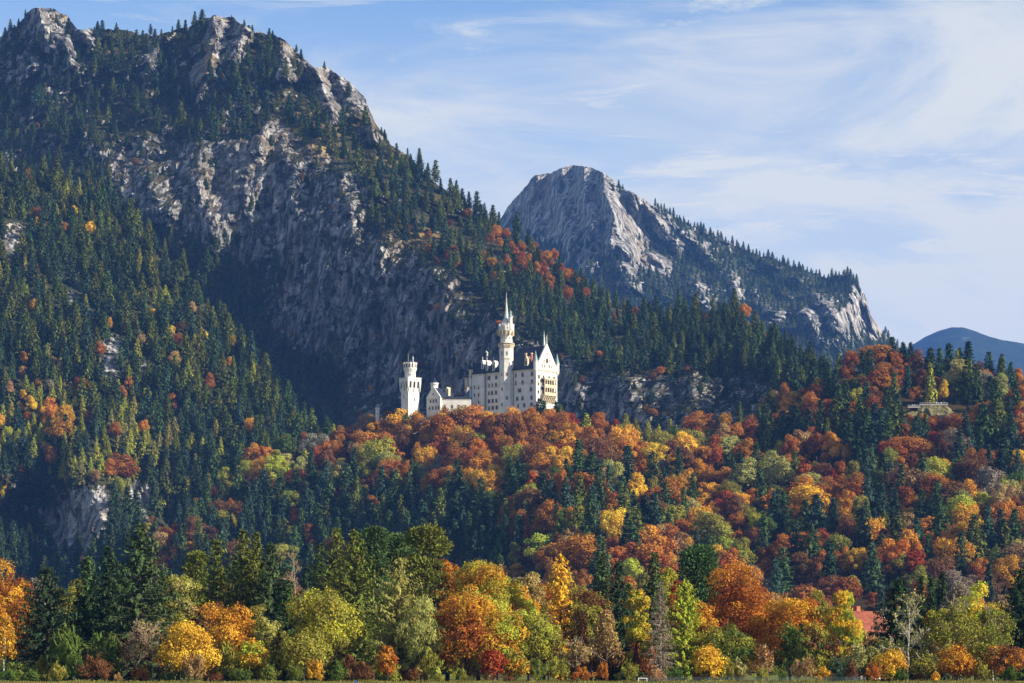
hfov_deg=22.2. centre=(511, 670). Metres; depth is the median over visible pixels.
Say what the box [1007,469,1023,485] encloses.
broadleaf tree
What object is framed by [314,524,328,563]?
spruce tree
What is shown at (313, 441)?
broadleaf tree
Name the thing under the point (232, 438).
spruce tree
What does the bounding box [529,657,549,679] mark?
shrub
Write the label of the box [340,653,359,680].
shrub
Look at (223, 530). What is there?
spruce tree
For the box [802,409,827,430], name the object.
broadleaf tree
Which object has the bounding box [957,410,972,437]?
spruce tree
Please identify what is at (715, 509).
broadleaf tree
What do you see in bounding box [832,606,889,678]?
house
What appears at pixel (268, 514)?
spruce tree
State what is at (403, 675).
shrub
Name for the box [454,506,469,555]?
spruce tree
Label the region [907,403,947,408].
viewing terrace
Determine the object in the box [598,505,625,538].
broadleaf tree
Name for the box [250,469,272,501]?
spruce tree
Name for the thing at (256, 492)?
spruce tree
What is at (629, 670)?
shrub
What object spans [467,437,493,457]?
broadleaf tree
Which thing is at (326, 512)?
spruce tree
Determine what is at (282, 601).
spruce tree
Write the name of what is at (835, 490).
broadleaf tree
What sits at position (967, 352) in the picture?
spruce tree
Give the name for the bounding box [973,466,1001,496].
broadleaf tree
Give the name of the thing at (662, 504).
broadleaf tree
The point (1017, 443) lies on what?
spruce tree
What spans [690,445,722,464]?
broadleaf tree
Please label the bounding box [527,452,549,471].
broadleaf tree
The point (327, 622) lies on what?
broadleaf tree
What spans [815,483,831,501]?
broadleaf tree
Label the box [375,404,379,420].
watch turret
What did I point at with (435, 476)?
broadleaf tree
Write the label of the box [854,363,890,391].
broadleaf tree
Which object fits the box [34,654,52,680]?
shrub
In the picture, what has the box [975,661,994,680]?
shrub
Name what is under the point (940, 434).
broadleaf tree
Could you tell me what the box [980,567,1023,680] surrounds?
spruce tree
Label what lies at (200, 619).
broadleaf tree
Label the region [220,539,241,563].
broadleaf tree
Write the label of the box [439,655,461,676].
shrub
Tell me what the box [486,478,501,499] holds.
broadleaf tree
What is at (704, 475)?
broadleaf tree
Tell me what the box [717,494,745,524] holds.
broadleaf tree
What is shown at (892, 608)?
spruce tree
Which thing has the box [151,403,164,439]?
spruce tree
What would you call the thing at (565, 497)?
spruce tree
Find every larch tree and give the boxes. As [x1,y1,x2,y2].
[354,557,428,680]
[537,554,586,680]
[656,578,713,681]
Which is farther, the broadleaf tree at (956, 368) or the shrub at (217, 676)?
the broadleaf tree at (956, 368)
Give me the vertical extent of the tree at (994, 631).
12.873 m
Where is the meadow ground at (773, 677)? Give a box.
[0,673,1002,682]
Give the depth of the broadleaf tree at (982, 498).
1378.90 m
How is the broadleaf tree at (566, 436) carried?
on the castle hill at (905, 403)
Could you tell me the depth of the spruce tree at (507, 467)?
1566.98 m
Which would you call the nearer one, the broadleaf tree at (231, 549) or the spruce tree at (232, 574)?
the spruce tree at (232, 574)
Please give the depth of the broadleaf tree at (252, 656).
399.12 m
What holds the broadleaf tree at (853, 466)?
on the castle hill at (905, 403)
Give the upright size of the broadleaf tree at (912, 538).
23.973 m
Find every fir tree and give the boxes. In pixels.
[212,528,272,680]
[230,531,275,680]
[231,541,306,680]
[305,527,372,680]
[306,528,396,680]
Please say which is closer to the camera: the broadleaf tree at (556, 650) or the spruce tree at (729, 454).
the broadleaf tree at (556, 650)
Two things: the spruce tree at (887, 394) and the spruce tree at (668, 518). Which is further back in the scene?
the spruce tree at (887, 394)
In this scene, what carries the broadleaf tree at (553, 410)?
on the castle hill at (905, 403)
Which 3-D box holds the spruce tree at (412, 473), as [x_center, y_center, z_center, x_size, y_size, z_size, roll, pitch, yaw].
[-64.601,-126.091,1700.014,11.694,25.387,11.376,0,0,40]
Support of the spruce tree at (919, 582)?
on the meadow ground at (773, 677)
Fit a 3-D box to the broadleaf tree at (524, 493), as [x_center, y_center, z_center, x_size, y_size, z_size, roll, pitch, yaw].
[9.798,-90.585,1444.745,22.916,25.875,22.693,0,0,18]
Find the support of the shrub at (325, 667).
on the meadow ground at (773, 677)
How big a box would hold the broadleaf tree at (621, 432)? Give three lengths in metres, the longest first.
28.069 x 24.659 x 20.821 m
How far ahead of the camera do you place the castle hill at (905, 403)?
1612.22 m
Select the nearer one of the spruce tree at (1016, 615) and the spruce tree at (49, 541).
the spruce tree at (1016, 615)
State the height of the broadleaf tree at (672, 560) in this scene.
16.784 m
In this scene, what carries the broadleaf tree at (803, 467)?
on the castle hill at (905, 403)
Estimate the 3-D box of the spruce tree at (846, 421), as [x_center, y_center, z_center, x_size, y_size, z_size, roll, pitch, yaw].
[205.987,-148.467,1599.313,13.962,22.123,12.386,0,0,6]
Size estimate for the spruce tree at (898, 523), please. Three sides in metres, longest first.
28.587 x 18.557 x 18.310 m
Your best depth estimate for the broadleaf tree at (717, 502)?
1470.96 m
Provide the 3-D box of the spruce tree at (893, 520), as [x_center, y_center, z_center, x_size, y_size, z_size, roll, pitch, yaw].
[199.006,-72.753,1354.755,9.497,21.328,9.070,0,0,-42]
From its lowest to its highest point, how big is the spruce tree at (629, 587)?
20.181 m
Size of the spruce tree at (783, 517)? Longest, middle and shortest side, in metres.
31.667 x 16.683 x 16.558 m
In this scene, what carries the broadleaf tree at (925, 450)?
on the castle hill at (905, 403)
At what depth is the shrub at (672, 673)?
394.34 m
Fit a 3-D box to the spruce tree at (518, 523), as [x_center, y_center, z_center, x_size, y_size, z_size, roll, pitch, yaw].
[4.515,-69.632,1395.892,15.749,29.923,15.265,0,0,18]
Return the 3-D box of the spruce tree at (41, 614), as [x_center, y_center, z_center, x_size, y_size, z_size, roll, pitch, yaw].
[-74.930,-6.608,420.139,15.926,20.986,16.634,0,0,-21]
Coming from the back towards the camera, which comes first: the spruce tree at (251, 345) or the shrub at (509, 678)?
the spruce tree at (251, 345)
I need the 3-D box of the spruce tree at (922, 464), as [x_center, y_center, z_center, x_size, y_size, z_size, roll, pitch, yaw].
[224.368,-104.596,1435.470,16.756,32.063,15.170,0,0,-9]
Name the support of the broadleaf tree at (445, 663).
on the meadow ground at (773, 677)
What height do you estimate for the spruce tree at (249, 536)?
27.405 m
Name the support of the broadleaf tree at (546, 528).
on the castle hill at (905, 403)
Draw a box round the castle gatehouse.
[426,376,471,416]
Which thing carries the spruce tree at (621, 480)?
on the castle hill at (905, 403)
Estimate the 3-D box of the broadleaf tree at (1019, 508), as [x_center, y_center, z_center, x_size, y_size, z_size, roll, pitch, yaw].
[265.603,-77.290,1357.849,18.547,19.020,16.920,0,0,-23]
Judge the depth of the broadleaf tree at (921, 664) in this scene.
402.66 m
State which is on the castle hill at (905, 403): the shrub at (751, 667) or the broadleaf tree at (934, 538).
the broadleaf tree at (934, 538)
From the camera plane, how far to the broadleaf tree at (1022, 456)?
1444.86 m
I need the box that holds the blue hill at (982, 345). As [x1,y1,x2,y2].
[906,327,1023,382]
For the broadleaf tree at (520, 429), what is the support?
on the castle hill at (905, 403)
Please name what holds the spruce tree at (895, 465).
on the castle hill at (905, 403)
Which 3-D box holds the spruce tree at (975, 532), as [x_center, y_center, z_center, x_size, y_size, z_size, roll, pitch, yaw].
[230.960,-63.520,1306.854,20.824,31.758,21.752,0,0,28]
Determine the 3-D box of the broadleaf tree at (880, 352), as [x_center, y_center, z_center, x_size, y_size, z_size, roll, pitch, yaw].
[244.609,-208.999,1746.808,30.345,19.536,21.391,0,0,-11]
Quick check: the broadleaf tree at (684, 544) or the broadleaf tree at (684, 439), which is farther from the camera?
the broadleaf tree at (684, 439)
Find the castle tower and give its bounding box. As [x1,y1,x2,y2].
[399,357,421,433]
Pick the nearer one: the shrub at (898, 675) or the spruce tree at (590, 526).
the shrub at (898, 675)
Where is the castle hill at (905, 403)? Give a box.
[49,371,1023,672]
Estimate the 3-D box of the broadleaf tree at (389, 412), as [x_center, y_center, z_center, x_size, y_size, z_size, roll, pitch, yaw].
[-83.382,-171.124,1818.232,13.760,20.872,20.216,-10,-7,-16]
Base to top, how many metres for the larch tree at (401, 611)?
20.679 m
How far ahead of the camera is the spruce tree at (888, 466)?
1457.70 m
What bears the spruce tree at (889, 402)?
on the castle hill at (905, 403)
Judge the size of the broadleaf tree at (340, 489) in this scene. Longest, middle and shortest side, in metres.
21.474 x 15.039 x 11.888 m
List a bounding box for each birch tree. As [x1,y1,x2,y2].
[0,616,19,680]
[558,636,592,680]
[584,609,624,680]
[751,644,773,680]
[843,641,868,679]
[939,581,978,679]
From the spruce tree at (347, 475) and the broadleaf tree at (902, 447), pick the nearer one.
the broadleaf tree at (902, 447)
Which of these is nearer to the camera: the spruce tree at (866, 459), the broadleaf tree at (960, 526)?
the broadleaf tree at (960, 526)
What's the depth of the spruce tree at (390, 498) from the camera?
1670.90 m
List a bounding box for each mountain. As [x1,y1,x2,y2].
[0,7,794,443]
[501,165,907,375]
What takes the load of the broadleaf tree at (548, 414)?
on the castle hill at (905, 403)
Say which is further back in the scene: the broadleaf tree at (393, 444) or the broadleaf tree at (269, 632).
the broadleaf tree at (393, 444)
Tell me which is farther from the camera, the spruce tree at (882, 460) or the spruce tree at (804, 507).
the spruce tree at (882, 460)
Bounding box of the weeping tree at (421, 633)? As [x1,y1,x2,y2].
[393,595,447,679]
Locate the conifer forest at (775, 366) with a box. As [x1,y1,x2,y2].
[0,9,1023,627]
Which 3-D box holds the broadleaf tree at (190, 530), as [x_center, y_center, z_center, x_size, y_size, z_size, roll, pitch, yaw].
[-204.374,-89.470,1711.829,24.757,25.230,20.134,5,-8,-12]
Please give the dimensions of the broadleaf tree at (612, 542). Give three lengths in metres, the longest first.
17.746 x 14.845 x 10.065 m
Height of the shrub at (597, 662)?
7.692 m
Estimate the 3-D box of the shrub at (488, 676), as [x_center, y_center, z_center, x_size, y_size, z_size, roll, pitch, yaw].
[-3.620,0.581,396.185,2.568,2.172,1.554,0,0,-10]
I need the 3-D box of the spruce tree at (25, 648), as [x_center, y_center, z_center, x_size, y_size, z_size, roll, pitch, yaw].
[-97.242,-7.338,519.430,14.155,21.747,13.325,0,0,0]
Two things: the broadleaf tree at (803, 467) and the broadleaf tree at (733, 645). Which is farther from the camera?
the broadleaf tree at (803, 467)
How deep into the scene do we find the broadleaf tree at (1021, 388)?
1607.14 m
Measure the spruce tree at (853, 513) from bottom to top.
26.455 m
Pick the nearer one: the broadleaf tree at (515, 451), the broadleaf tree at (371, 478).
the broadleaf tree at (515, 451)
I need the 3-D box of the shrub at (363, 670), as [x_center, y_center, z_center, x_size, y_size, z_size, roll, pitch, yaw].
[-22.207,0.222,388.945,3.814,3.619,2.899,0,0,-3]
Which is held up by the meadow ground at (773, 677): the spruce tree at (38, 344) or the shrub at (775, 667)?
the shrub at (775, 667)
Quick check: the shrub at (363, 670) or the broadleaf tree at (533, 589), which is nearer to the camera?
the shrub at (363, 670)
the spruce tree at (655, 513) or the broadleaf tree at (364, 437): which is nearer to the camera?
the spruce tree at (655, 513)
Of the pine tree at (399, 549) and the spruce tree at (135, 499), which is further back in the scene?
the spruce tree at (135, 499)
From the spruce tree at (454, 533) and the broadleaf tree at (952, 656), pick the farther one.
the spruce tree at (454, 533)
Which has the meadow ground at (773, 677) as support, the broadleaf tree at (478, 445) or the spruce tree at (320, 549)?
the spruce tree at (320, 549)
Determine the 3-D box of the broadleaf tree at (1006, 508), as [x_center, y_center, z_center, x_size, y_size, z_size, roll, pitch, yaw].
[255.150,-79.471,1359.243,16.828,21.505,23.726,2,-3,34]
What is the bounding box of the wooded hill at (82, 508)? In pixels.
[0,168,317,605]
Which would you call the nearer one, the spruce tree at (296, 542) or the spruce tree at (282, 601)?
the spruce tree at (282, 601)
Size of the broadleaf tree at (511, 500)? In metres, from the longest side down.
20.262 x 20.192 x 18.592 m
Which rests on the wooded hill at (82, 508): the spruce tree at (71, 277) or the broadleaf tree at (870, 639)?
the spruce tree at (71, 277)
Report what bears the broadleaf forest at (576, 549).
on the mountain at (240, 175)
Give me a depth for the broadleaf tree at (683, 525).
1401.34 m
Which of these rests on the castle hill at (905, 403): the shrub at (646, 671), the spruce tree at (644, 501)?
the spruce tree at (644, 501)
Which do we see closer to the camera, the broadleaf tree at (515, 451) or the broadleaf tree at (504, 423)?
the broadleaf tree at (515, 451)
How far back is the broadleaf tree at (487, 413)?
1755.12 m
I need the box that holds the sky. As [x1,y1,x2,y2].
[0,0,1023,346]
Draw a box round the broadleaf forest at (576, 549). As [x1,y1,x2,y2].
[0,73,1023,628]
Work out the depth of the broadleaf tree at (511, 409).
1755.71 m
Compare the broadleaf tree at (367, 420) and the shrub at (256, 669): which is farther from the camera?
the broadleaf tree at (367, 420)
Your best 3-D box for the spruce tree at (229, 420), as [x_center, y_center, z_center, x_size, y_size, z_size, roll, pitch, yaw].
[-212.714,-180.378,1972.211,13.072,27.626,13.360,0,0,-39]
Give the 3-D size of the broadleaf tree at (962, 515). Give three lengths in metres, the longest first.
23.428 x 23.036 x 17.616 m
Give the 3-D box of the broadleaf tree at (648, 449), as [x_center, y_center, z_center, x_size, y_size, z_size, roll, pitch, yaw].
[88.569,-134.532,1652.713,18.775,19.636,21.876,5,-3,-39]
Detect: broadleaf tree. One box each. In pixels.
[0,558,38,680]
[0,593,18,657]
[22,577,55,664]
[44,416,73,444]
[52,578,93,628]
[104,453,140,478]
[145,573,201,679]
[153,618,222,680]
[169,541,193,559]
[183,600,228,680]
[184,515,219,541]
[199,600,257,681]
[215,510,237,529]
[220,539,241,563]
[229,638,271,679]
[236,603,283,679]
[245,458,267,486]
[263,455,290,480]
[264,543,299,566]
[272,433,293,453]
[277,490,304,507]
[277,630,331,679]
[283,585,366,680]
[298,433,329,456]
[314,537,347,562]
[328,425,346,445]
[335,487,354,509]
[346,440,365,456]
[352,413,381,435]
[353,429,378,449]
[357,434,395,468]
[359,459,373,482]
[359,473,387,494]
[367,421,386,439]
[372,456,402,481]
[372,645,398,680]
[374,450,401,471]
[376,431,400,455]
[384,408,422,432]
[384,410,397,427]
[397,409,420,426]
[413,446,434,468]
[415,425,436,448]
[420,418,434,438]
[423,466,445,488]
[426,435,449,455]
[428,411,446,418]
[429,416,456,444]
[429,558,462,680]
[429,589,516,680]
[434,629,461,680]
[438,558,512,680]
[439,465,462,494]
[440,406,450,416]
[440,447,455,466]
[444,404,477,428]
[447,409,462,432]
[447,443,473,466]
[454,432,481,455]
[455,404,485,434]
[461,456,489,479]
[462,467,497,496]
[463,610,530,680]
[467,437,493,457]
[474,649,509,679]
[478,411,492,431]
[480,490,505,517]
[483,413,499,429]
[486,413,512,437]
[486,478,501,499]
[487,426,504,456]
[492,575,541,658]
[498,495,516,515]
[499,443,526,470]
[500,649,533,680]
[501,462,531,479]
[502,406,520,416]
[503,609,561,680]
[508,410,534,442]
[508,509,531,546]
[508,571,551,680]
[509,411,547,443]
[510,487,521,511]
[512,486,545,517]
[513,443,547,469]
[514,440,535,471]
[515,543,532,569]
[520,406,540,417]
[523,434,545,446]
[523,532,553,573]
[524,471,537,487]
[524,529,543,545]
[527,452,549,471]
[530,583,566,679]
[530,613,566,680]
[532,497,562,525]
[533,469,551,493]
[539,445,561,464]
[540,514,558,538]
[541,409,553,430]
[541,439,573,463]
[544,408,558,429]
[548,455,571,471]
[548,505,572,528]
[549,533,562,544]
[556,429,575,445]
[558,585,591,679]
[561,586,620,680]
[563,525,582,537]
[568,469,611,501]
[570,433,614,462]
[578,425,599,444]
[597,510,621,534]
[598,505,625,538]
[600,451,624,470]
[603,457,624,487]
[604,535,619,549]
[608,424,642,454]
[611,423,637,439]
[617,440,640,460]
[618,588,652,679]
[619,529,648,553]
[628,472,647,503]
[639,486,674,503]
[640,442,668,463]
[644,524,662,543]
[646,428,674,447]
[647,566,679,634]
[649,500,668,511]
[659,474,686,496]
[660,504,687,527]
[660,522,684,538]
[660,543,676,568]
[665,428,687,439]
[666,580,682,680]
[668,531,691,567]
[669,446,698,476]
[670,490,689,505]
[672,430,698,451]
[674,519,694,532]
[682,415,708,429]
[682,467,699,493]
[683,536,694,545]
[684,505,711,537]
[684,510,738,546]
[689,411,716,437]
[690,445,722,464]
[690,601,722,679]
[690,622,757,679]
[690,643,728,680]
[695,467,716,489]
[697,482,724,502]
[699,533,716,545]
[699,560,776,680]
[703,434,741,463]
[705,435,723,469]
[706,505,727,520]
[708,466,732,488]
[712,489,736,511]
[712,544,724,562]
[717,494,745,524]
[726,457,759,493]
[734,414,760,438]
[735,437,760,457]
[736,502,758,528]
[742,526,762,553]
[744,595,828,679]
[747,592,793,679]
[753,516,777,541]
[755,458,778,484]
[759,492,772,511]
[760,449,795,487]
[768,533,790,569]
[775,504,808,521]
[778,391,799,408]
[784,474,816,505]
[786,620,841,679]
[789,462,814,483]
[789,481,834,511]
[793,429,812,455]
[794,472,826,485]
[800,394,830,421]
[800,528,829,553]
[802,379,826,399]
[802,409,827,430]
[802,432,824,460]
[807,588,838,679]
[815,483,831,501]
[817,532,852,555]
[819,431,842,463]
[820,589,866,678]
[826,484,843,500]
[829,497,853,531]
[833,516,862,549]
[838,471,872,500]
[839,631,881,680]
[843,460,859,480]
[849,387,862,402]
[851,495,870,512]
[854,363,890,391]
[855,516,886,541]
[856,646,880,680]
[857,344,900,364]
[870,469,890,497]
[871,648,908,680]
[872,528,891,552]
[880,433,926,462]
[880,464,929,495]
[893,486,918,515]
[897,512,915,531]
[897,527,923,554]
[898,423,911,441]
[904,647,937,676]
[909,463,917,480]
[909,515,945,533]
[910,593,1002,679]
[913,442,933,461]
[918,477,947,511]
[919,470,952,490]
[921,607,953,680]
[922,531,940,551]
[926,456,954,480]
[928,480,975,507]
[934,426,964,450]
[935,642,978,679]
[938,427,972,453]
[938,529,954,543]
[941,357,965,390]
[942,413,970,429]
[943,494,977,524]
[948,458,964,480]
[949,489,971,509]
[949,521,978,541]
[950,454,978,483]
[950,502,980,525]
[951,580,999,680]
[956,454,989,483]
[962,479,985,505]
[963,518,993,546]
[965,447,984,462]
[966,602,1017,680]
[971,600,1010,651]
[972,467,1005,480]
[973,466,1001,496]
[973,491,993,511]
[974,369,997,396]
[977,449,995,467]
[978,503,997,522]
[980,643,1023,680]
[987,482,1015,507]
[990,477,1012,489]
[990,499,1014,525]
[995,373,1010,396]
[1003,385,1023,400]
[1004,488,1023,504]
[1005,479,1023,497]
[1007,449,1023,470]
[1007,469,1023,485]
[1011,505,1023,515]
[1013,400,1023,414]
[1015,412,1023,423]
[1016,417,1023,443]
[1017,512,1023,536]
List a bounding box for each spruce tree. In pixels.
[0,382,9,415]
[0,531,4,554]
[1,565,90,681]
[4,520,21,553]
[7,534,20,569]
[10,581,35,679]
[13,503,28,528]
[17,505,27,538]
[30,339,41,369]
[36,524,57,560]
[63,253,80,285]
[64,595,113,680]
[65,555,120,675]
[81,522,191,681]
[82,545,136,679]
[89,536,100,566]
[96,361,106,392]
[100,504,124,545]
[106,376,128,409]
[112,563,145,638]
[115,291,133,322]
[120,486,138,523]
[130,489,148,522]
[143,571,184,678]
[145,484,163,518]
[147,525,156,550]
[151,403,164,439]
[164,261,183,293]
[170,528,188,574]
[188,379,203,410]
[188,518,207,551]
[192,329,205,360]
[193,532,205,567]
[194,536,237,680]
[196,497,207,523]
[200,533,215,567]
[203,439,220,473]
[206,334,219,363]
[214,482,227,505]
[216,516,231,545]
[219,381,241,416]
[219,423,239,460]
[222,563,248,679]
[223,415,237,446]
[226,466,241,504]
[232,512,247,544]
[235,479,251,509]
[240,533,252,559]
[243,331,259,363]
[244,523,255,554]
[249,477,263,515]
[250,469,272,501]
[255,494,266,530]
[258,476,274,508]
[261,501,273,542]
[265,580,308,680]
[269,426,281,452]
[269,475,287,517]
[270,496,290,532]
[274,567,305,679]
[276,518,290,544]
[279,494,290,526]
[281,524,307,571]
[284,469,303,502]
[289,438,297,454]
[291,414,305,445]
[293,516,308,559]
[296,563,316,678]
[303,490,315,530]
[305,541,328,680]
[309,501,325,542]
[313,473,326,503]
[313,515,326,554]
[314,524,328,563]
[316,502,334,533]
[319,460,336,498]
[319,479,337,516]
[321,418,332,438]
[324,607,386,680]
[330,507,342,529]
[331,517,345,542]
[333,479,355,528]
[337,462,353,497]
[341,504,355,534]
[348,448,358,484]
[348,528,364,561]
[349,490,363,530]
[350,474,362,508]
[351,461,362,487]
[355,503,376,538]
[355,510,369,539]
[371,465,389,503]
[375,518,381,526]
[377,478,405,522]
[382,510,397,534]
[386,468,403,505]
[398,487,416,520]
[398,506,410,532]
[399,508,411,534]
[405,459,420,493]
[409,498,433,527]
[409,500,417,523]
[416,517,430,553]
[424,485,436,516]
[425,498,436,519]
[429,488,448,529]
[437,477,454,501]
[437,516,446,535]
[441,498,463,539]
[446,518,460,558]
[448,458,463,499]
[454,486,472,519]
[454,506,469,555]
[456,511,477,564]
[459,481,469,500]
[463,483,475,512]
[464,530,478,572]
[465,493,482,531]
[471,496,499,535]
[472,477,488,502]
[478,504,500,546]
[484,514,498,559]
[486,524,511,572]
[496,498,513,540]
[501,454,515,491]
[502,458,527,500]
[502,465,519,501]
[507,514,525,564]
[519,501,534,529]
[531,473,548,516]
[533,397,544,414]
[540,479,559,502]
[551,510,569,537]
[552,402,558,413]
[552,503,558,528]
[554,480,574,525]
[567,495,584,531]
[568,439,585,480]
[571,473,586,509]
[577,492,602,539]
[582,452,605,491]
[583,484,608,537]
[583,552,616,680]
[591,463,607,510]
[594,458,605,478]
[598,559,641,680]
[604,465,615,495]
[610,484,634,517]
[611,473,631,507]
[615,444,635,490]
[618,518,640,547]
[619,512,629,539]
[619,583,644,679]
[631,506,649,561]
[638,493,651,523]
[638,552,670,680]
[641,450,662,488]
[643,492,664,526]
[656,482,674,504]
[663,512,674,526]
[679,487,690,515]
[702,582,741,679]
[721,451,735,473]
[734,452,747,490]
[748,442,761,482]
[750,469,770,511]
[754,510,771,559]
[755,403,777,448]
[758,423,774,455]
[762,388,779,422]
[763,485,786,530]
[765,490,782,541]
[771,491,795,541]
[772,410,787,441]
[780,404,797,437]
[781,450,799,488]
[783,408,806,448]
[789,362,803,398]
[798,499,810,528]
[801,408,815,430]
[802,493,828,531]
[805,358,820,389]
[814,400,830,444]
[815,355,826,381]
[821,359,837,398]
[821,498,840,540]
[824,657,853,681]
[825,368,841,399]
[826,399,844,437]
[829,383,847,425]
[837,411,855,440]
[840,379,851,419]
[841,422,854,460]
[847,413,861,450]
[847,413,880,462]
[847,500,860,546]
[850,506,875,552]
[851,382,873,422]
[852,399,863,427]
[857,468,876,519]
[857,577,937,680]
[858,447,876,496]
[861,348,877,375]
[862,407,871,423]
[863,421,882,463]
[868,402,881,433]
[868,444,877,476]
[869,483,890,523]
[872,407,886,440]
[873,452,888,473]
[876,459,893,496]
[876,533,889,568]
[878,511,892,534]
[880,385,899,416]
[881,404,905,441]
[881,418,892,442]
[883,514,912,564]
[884,397,893,418]
[885,337,896,364]
[885,463,899,496]
[886,487,902,531]
[887,490,892,525]
[890,512,902,537]
[893,392,907,425]
[895,464,908,493]
[905,415,925,444]
[911,488,930,520]
[911,517,924,549]
[912,452,929,501]
[912,574,931,679]
[916,346,942,383]
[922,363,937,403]
[924,576,940,679]
[926,498,953,536]
[927,480,949,515]
[928,493,944,516]
[929,571,955,679]
[940,342,956,387]
[950,358,983,404]
[950,429,965,464]
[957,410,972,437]
[962,340,975,370]
[962,418,977,453]
[963,513,990,564]
[970,400,1001,450]
[976,427,985,453]
[980,352,995,376]
[980,375,993,402]
[980,503,997,560]
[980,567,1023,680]
[986,399,1008,444]
[987,378,1004,413]
[987,518,1012,561]
[993,436,1013,474]
[994,508,1003,538]
[997,447,1011,478]
[1003,507,1023,548]
[1004,395,1013,425]
[1005,412,1023,453]
[1009,437,1023,460]
[1010,380,1022,410]
[1011,449,1023,472]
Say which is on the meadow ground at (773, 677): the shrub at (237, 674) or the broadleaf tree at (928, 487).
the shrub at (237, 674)
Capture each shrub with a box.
[0,657,9,671]
[0,669,17,680]
[5,660,38,679]
[21,667,45,680]
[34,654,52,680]
[44,624,99,676]
[44,661,67,680]
[65,654,85,679]
[74,645,94,678]
[77,648,113,679]
[87,629,139,675]
[113,672,123,681]
[130,664,150,680]
[141,633,170,674]
[158,671,175,680]
[181,650,206,680]
[200,656,221,678]
[209,673,222,680]
[214,639,235,678]
[228,668,254,680]
[244,658,272,679]
[259,662,281,679]
[268,630,297,679]
[279,650,331,676]
[286,665,302,680]
[306,659,325,680]
[330,656,349,680]
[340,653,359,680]
[350,661,374,679]
[374,660,401,681]
[388,666,408,680]
[405,668,421,681]
[416,645,445,680]
[434,673,443,680]
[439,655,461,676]
[449,655,502,679]
[455,667,466,680]
[479,667,517,678]
[480,670,495,680]
[503,675,513,681]
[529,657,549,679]
[546,654,570,679]
[569,665,596,680]
[570,633,624,678]
[596,660,608,680]
[614,659,638,680]
[622,633,656,674]
[647,668,666,681]
[656,629,702,672]
[665,666,683,680]
[692,671,706,681]
[710,652,734,678]
[726,656,751,679]
[741,642,762,674]
[752,647,785,675]
[752,667,770,680]
[773,616,823,676]
[778,670,787,680]
[790,654,818,679]
[811,665,833,680]
[826,654,849,679]
[843,660,858,680]
[861,659,881,680]
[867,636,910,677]
[888,666,908,680]
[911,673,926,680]
[922,651,945,678]
[930,671,939,680]
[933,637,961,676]
[953,661,972,680]
[963,645,988,678]
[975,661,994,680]
[1001,665,1023,680]
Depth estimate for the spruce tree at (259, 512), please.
1734.57 m
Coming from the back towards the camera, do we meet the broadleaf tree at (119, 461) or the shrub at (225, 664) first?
the broadleaf tree at (119, 461)
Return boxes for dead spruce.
[639,580,680,681]
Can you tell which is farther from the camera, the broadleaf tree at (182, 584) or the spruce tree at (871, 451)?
the spruce tree at (871, 451)
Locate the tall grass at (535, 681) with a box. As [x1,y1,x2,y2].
[0,679,1023,682]
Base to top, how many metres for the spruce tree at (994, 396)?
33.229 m
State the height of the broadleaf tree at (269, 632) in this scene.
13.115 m
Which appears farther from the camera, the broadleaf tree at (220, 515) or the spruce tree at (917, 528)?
the broadleaf tree at (220, 515)
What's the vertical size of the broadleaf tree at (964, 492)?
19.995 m
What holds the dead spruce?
on the meadow ground at (773, 677)
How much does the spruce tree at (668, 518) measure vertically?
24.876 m
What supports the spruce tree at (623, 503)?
on the castle hill at (905, 403)
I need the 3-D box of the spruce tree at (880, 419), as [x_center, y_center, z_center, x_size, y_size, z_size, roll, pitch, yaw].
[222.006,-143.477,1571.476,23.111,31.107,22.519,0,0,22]
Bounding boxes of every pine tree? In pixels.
[179,549,212,679]
[347,525,400,654]
[377,532,415,679]
[384,522,461,679]
[405,545,435,606]
[673,543,722,675]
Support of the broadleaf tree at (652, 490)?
on the castle hill at (905, 403)
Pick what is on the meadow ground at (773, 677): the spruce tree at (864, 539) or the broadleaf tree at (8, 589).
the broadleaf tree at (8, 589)
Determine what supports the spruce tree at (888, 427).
on the castle hill at (905, 403)
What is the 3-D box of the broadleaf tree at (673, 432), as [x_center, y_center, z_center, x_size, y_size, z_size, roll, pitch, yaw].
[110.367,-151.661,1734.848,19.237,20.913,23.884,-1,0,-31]
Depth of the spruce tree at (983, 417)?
1526.05 m
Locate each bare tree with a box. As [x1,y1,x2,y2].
[115,617,191,680]
[116,633,155,678]
[284,552,307,602]
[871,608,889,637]
[876,588,931,679]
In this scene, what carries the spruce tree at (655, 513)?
on the castle hill at (905, 403)
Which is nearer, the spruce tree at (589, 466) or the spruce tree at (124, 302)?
the spruce tree at (589, 466)
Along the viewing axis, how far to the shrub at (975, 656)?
423.18 m
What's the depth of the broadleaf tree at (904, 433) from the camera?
1561.73 m
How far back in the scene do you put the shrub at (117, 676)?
394.82 m
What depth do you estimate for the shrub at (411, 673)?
386.45 m
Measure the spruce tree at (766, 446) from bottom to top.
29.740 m
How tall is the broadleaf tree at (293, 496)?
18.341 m
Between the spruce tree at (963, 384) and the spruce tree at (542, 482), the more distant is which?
the spruce tree at (963, 384)
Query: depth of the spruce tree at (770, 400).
1753.71 m
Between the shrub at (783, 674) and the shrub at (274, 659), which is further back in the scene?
the shrub at (274, 659)
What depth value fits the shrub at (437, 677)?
391.36 m

